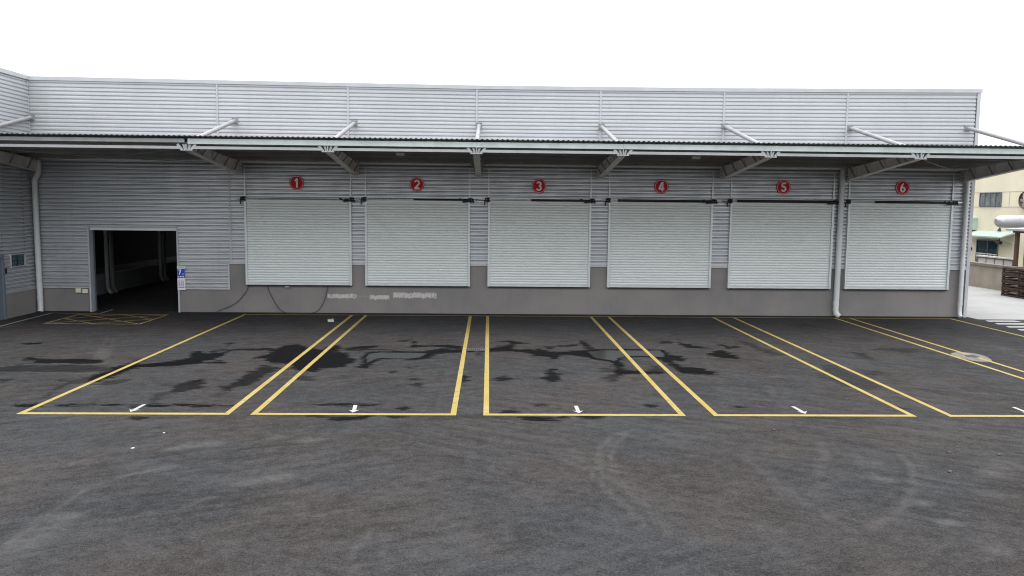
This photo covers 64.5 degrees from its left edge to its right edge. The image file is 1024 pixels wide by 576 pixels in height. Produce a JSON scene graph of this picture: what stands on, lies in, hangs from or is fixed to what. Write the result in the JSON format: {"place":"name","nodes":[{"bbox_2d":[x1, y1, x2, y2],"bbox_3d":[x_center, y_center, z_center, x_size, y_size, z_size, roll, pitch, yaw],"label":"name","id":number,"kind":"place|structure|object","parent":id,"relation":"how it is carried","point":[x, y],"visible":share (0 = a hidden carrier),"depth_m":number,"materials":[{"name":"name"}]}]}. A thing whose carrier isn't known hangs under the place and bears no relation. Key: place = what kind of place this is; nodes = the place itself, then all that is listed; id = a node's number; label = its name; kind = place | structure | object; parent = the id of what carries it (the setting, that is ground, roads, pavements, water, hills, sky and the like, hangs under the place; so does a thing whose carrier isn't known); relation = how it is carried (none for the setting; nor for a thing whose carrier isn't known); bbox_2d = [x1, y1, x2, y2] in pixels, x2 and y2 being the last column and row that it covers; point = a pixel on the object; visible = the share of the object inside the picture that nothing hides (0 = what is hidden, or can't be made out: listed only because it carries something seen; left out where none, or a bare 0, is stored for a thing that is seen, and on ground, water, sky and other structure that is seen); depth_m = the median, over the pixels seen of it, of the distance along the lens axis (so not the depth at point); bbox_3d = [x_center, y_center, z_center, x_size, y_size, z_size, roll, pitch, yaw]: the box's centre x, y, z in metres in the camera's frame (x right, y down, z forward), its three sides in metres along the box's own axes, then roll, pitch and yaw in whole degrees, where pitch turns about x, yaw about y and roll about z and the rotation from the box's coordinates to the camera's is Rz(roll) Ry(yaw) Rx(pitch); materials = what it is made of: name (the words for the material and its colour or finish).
{"place":"outdoors","nodes":[
{"label":"outdoors","id":0,"kind":"place"},
{"bbox_2d":[0,256,1023,575],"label":"asphalt yard","id":1,"kind":"structure","parent":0,"point":[848,482],"depth_m":13.16,"materials":[{"name":"grey asphalt"}]},
{"bbox_2d":[2,309,113,325],"bbox_3d":[-15.361,1.262,25.051,1.800,0.002,9.603,0,6,-2],"label":"guide line","id":2,"kind":"object","parent":1,"relation":"on","point":[45,314],"visible":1,"depth_m":27.57,"materials":[{"name":"yellow paint"}]},
{"bbox_2d":[43,314,165,323],"bbox_3d":[-13.647,1.044,27.409,3.130,0.004,2.400,0,6,-2],"label":"hatched box marking","id":3,"kind":"object","parent":1,"relation":"on","point":[107,318],"visible":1,"depth_m":27.50,"materials":[{"name":"yellow paint"}]},
{"bbox_2d":[130,404,145,411],"bbox_3d":[-7.175,2.297,15.512,0.200,0.001,0.580,0,6,-2],"label":"direction arrow","id":4,"kind":"object","parent":1,"relation":"on","point":[135,409],"visible":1,"depth_m":15.47,"materials":[{"name":"white paint"}]},
{"bbox_2d":[17,314,352,414],"bbox_3d":[-7.222,1.647,22.026,4.291,0.001,14.050,0,6,-2],"label":"parking bay marking","id":5,"kind":"object","parent":1,"relation":"on","point":[238,404],"visible":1,"depth_m":17.26,"materials":[{"name":"yellow paint"}]},
{"bbox_2d":[350,405,357,411],"bbox_3d":[-3.026,2.327,15.632,0.200,0.001,0.580,0,6,-2],"label":"direction arrow","id":6,"kind":"object","parent":1,"relation":"on","point":[354,408],"visible":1,"depth_m":15.61,"materials":[{"name":"white paint"}]},
{"bbox_2d":[250,315,471,414],"bbox_3d":[-2.906,1.679,22.151,4.343,0.001,14.050,0,6,-2],"label":"parking bay marking","id":7,"kind":"object","parent":1,"relation":"on","point":[454,403],"visible":1,"depth_m":17.19,"materials":[{"name":"yellow paint"}]},
{"bbox_2d":[466,348,485,350],"bbox_3d":[-0.992,1.688,22.231,0.540,0.014,0.300,0,6,-2],"label":"drain grate","id":8,"kind":"object","parent":1,"relation":"on","point":[475,349],"visible":1,"depth_m":22.23,"materials":[{"name":"metal"}]},
{"bbox_2d":[0,68,1023,319],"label":"warehouse","id":9,"kind":"structure","parent":1,"relation":"on","point":[108,174],"depth_m":29.16,"materials":[{"name":"silver metal"}]},
{"bbox_2d":[0,255,6,319],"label":"wing door","id":10,"kind":"structure","parent":9,"relation":"in","point":[3,304],"depth_m":26.95,"materials":[{"name":"grey metal"}]},
{"bbox_2d":[9,253,25,267],"bbox_3d":[-16.961,-0.953,27.813,0.080,0.480,0.895,0,6,-2],"label":"window","id":11,"kind":"structure","parent":9,"relation":"in","point":[19,259],"depth_m":27.81,"materials":[{"name":"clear glass"}]},
{"bbox_2d":[177,266,185,289],"bbox_3d":[-11.881,-0.354,29.131,0.280,0.850,0.026,0,6,-2],"label":"gate sign","id":12,"kind":"object","parent":9,"relation":"attached to","point":[181,281],"visible":1,"depth_m":29.12,"materials":[{"name":"plastic"}]},
{"bbox_2d":[289,175,303,189],"bbox_3d":[-7.684,-3.750,28.921,0.524,0.524,0.029,0,6,-2],"label":"number sign","id":13,"kind":"object","parent":9,"relation":"attached to","point":[296,182],"visible":1,"depth_m":28.91,"materials":[{"name":"red plastic"}]},
{"bbox_2d":[235,165,358,285],"bbox_3d":[-7.668,-2.212,29.018,4.379,4.305,0.241,0,6,-2],"label":"dock door","id":14,"kind":"structure","parent":9,"relation":"in","point":[289,241],"depth_m":29.11,"materials":[{"name":"metal"}]},
{"bbox_2d":[267,286,327,313],"bbox_3d":[-7.754,0.420,29.299,2.171,1.005,0.132,0,6,-2],"label":"hanging cable","id":15,"kind":"object","parent":9,"relation":"hanging from","point":[296,313],"visible":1,"depth_m":29.32,"materials":[{"name":"black rubber"}]},
{"bbox_2d":[410,177,423,191],"bbox_3d":[-3.407,-3.709,29.046,0.524,0.524,0.029,0,6,-2],"label":"number sign","id":16,"kind":"object","parent":9,"relation":"attached to","point":[416,184],"visible":1,"depth_m":29.04,"materials":[{"name":"red plastic"}]},
{"bbox_2d":[356,166,477,286],"bbox_3d":[-3.404,-2.180,29.141,4.355,4.305,0.241,0,6,-2],"label":"dock door","id":17,"kind":"structure","parent":9,"relation":"in","point":[409,242],"depth_m":29.24,"materials":[{"name":"metal"}]},
{"bbox_2d":[532,179,545,192],"bbox_3d":[0.973,-3.668,29.173,0.524,0.524,0.029,0,6,-2],"label":"number sign","id":18,"kind":"object","parent":9,"relation":"attached to","point":[538,185],"visible":1,"depth_m":29.16,"materials":[{"name":"red plastic"}]},
{"bbox_2d":[480,168,599,287],"bbox_3d":[0.985,-2.148,29.268,4.310,4.305,0.241,0,6,-2],"label":"dock door","id":19,"kind":"structure","parent":9,"relation":"in","point":[533,243],"depth_m":29.36,"materials":[{"name":"metal"}]},
{"bbox_2d":[601,170,720,288],"bbox_3d":[5.372,-2.116,29.395,4.381,4.305,0.241,0,6,-2],"label":"dock door","id":20,"kind":"structure","parent":9,"relation":"in","point":[652,244],"depth_m":29.49,"materials":[{"name":"metal"}]},
{"bbox_2d":[654,179,668,193],"bbox_3d":[5.401,-3.664,29.298,0.524,0.524,0.029,0,6,-2],"label":"number sign","id":21,"kind":"object","parent":9,"relation":"attached to","point":[661,186],"visible":1,"depth_m":29.29,"materials":[{"name":"red plastic"}]},
{"bbox_2d":[723,172,838,289],"bbox_3d":[9.806,-2.083,29.523,4.394,4.305,0.241,0,6,-2],"label":"dock door","id":22,"kind":"structure","parent":9,"relation":"in","point":[773,244],"depth_m":29.61,"materials":[{"name":"metal"}]},
{"bbox_2d":[776,180,790,193],"bbox_3d":[9.858,-3.660,29.424,0.524,0.524,0.029,0,6,-2],"label":"number sign","id":23,"kind":"object","parent":9,"relation":"attached to","point":[783,186],"visible":1,"depth_m":29.42,"materials":[{"name":"red plastic"}]},
{"bbox_2d":[843,173,961,290],"bbox_3d":[14.170,-2.051,29.649,4.466,4.305,0.241,0,6,-2],"label":"dock door","id":24,"kind":"structure","parent":9,"relation":"in","point":[891,245],"depth_m":29.74,"materials":[{"name":"metal"}]},
{"bbox_2d":[896,180,909,194],"bbox_3d":[14.245,-3.656,29.549,0.524,0.524,0.029,0,6,-2],"label":"number sign","id":25,"kind":"object","parent":9,"relation":"attached to","point":[902,187],"visible":1,"depth_m":29.54,"materials":[{"name":"red plastic"}]},
{"bbox_2d":[483,316,684,415],"bbox_3d":[1.448,1.711,22.276,4.369,0.001,14.050,0,6,-2],"label":"parking bay marking","id":26,"kind":"object","parent":1,"relation":"on","point":[632,361],"visible":1,"depth_m":17.46,"materials":[{"name":"yellow paint"}]},
{"bbox_2d":[607,316,916,416],"bbox_3d":[5.901,1.744,22.405,4.541,0.001,14.050,0,6,-2],"label":"parking bay marking","id":27,"kind":"object","parent":1,"relation":"on","point":[697,398],"visible":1,"depth_m":17.57,"materials":[{"name":"yellow paint"}]},
{"bbox_2d":[791,406,806,413],"bbox_3d":[5.640,2.390,15.882,0.200,0.001,0.580,0,6,-2],"label":"direction arrow","id":28,"kind":"object","parent":1,"relation":"on","point":[798,409],"visible":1,"depth_m":15.85,"materials":[{"name":"white paint"}]},
{"bbox_2d":[732,317,1023,416],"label":"parking bay marking","id":29,"kind":"object","parent":1,"relation":"on","point":[919,401],"visible":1,"depth_m":19.99,"materials":[{"name":"yellow paint"}]},
{"bbox_2d":[850,318,1023,371],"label":"parking bay marking","id":30,"kind":"object","parent":1,"relation":"on","point":[939,345],"visible":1,"depth_m":25.99,"materials":[{"name":"yellow paint"}]},
{"bbox_2d":[951,352,991,361],"bbox_3d":[12.447,1.857,21.922,0.869,0.006,1.406,0,6,-2],"label":"manhole","id":31,"kind":"object","parent":1,"relation":"on","point":[972,356],"visible":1,"depth_m":21.94,"materials":[{"name":"grey metal"}]},
{"bbox_2d":[986,320,1023,330],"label":"zebra crossing","id":32,"kind":"object","parent":1,"relation":"on","point":[1009,323],"visible":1,"depth_m":28.54,"materials":[{"name":"white paint"}]},
{"bbox_2d":[0,0,1023,145],"label":"sky","id":33,"kind":"structure","parent":0,"point":[831,44],"materials":[{"name":"white"}]},
{"bbox_2d":[966,285,1023,319],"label":"concrete lane","id":34,"kind":"structure","parent":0,"point":[984,303],"depth_m":34.00,"materials":[{"name":"white concrete"}]},
{"bbox_2d":[969,261,1017,290],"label":"boundary wall","id":35,"kind":"structure","parent":34,"relation":"on","point":[985,275],"depth_m":41.61,"materials":[{"name":"beige concrete"}]},
{"bbox_2d":[976,255,1012,265],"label":"panel fence","id":36,"kind":"object","parent":34,"relation":"on","point":[995,260],"visible":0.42,"depth_m":43.44,"materials":[{"name":"white metal"}]},
{"bbox_2d":[970,170,1023,266],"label":"factory building","id":37,"kind":"structure","parent":34,"relation":"on","point":[996,196],"depth_m":48.08,"materials":[{"name":"beige paint"}]},
{"bbox_2d":[975,240,998,260],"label":"window","id":38,"kind":"structure","parent":37,"relation":"in","point":[983,247],"depth_m":49.10,"materials":[{"name":"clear glass"}]},
{"bbox_2d":[979,192,1001,205],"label":"window","id":39,"kind":"structure","parent":37,"relation":"in","point":[995,198],"depth_m":48.71,"materials":[{"name":"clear glass"}]},
{"bbox_2d":[994,215,1023,266],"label":"exhaust duct","id":40,"kind":"object","parent":37,"relation":"attached to","point":[1008,221],"visible":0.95,"depth_m":41.77,"materials":[{"name":"metal"}]},
{"bbox_2d":[1001,288,1023,297],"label":"timber crate","id":41,"kind":"object","parent":34,"relation":"on","point":[1008,292],"visible":0.71,"depth_m":37.74,"materials":[{"name":"brown wood"}]},
{"bbox_2d":[1001,281,1023,290],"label":"timber crate","id":42,"kind":"object","parent":41,"relation":"on","point":[1007,285],"visible":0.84,"depth_m":37.66,"materials":[{"name":"brown wood"}]},
{"bbox_2d":[1001,274,1023,282],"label":"timber crate","id":43,"kind":"object","parent":42,"relation":"on","point":[1009,279],"visible":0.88,"depth_m":37.72,"materials":[{"name":"brown wood"}]},
{"bbox_2d":[1002,267,1023,275],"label":"timber crate","id":44,"kind":"object","parent":43,"relation":"on","point":[1012,271],"visible":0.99,"depth_m":37.73,"materials":[{"name":"brown wood"}]},
{"bbox_2d":[1006,228,1023,266],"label":"timber shelter","id":45,"kind":"object","parent":34,"relation":"on","point":[1017,231],"visible":0.76,"depth_m":39.92,"materials":[{"name":"brown paint"}]},
{"bbox_2d":[1019,291,1023,298],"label":"timber crate","id":46,"kind":"object","parent":34,"relation":"on","point":[1021,295],"visible":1,"depth_m":36.83,"materials":[{"name":"brown wood"}]},
{"bbox_2d":[1019,284,1023,291],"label":"timber crate","id":47,"kind":"object","parent":46,"relation":"on","point":[1021,287],"visible":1,"depth_m":36.80,"materials":[{"name":"brown wood"}]},
{"bbox_2d":[1019,276,1023,283],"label":"timber crate","id":48,"kind":"object","parent":47,"relation":"on","point":[1021,279],"visible":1,"depth_m":36.79,"materials":[{"name":"brown wood"}]},
{"bbox_2d":[1020,269,1023,276],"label":"timber crate","id":49,"kind":"object","parent":48,"relation":"on","point":[1022,272],"visible":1,"depth_m":36.74,"materials":[{"name":"brown wood"}]}
]}

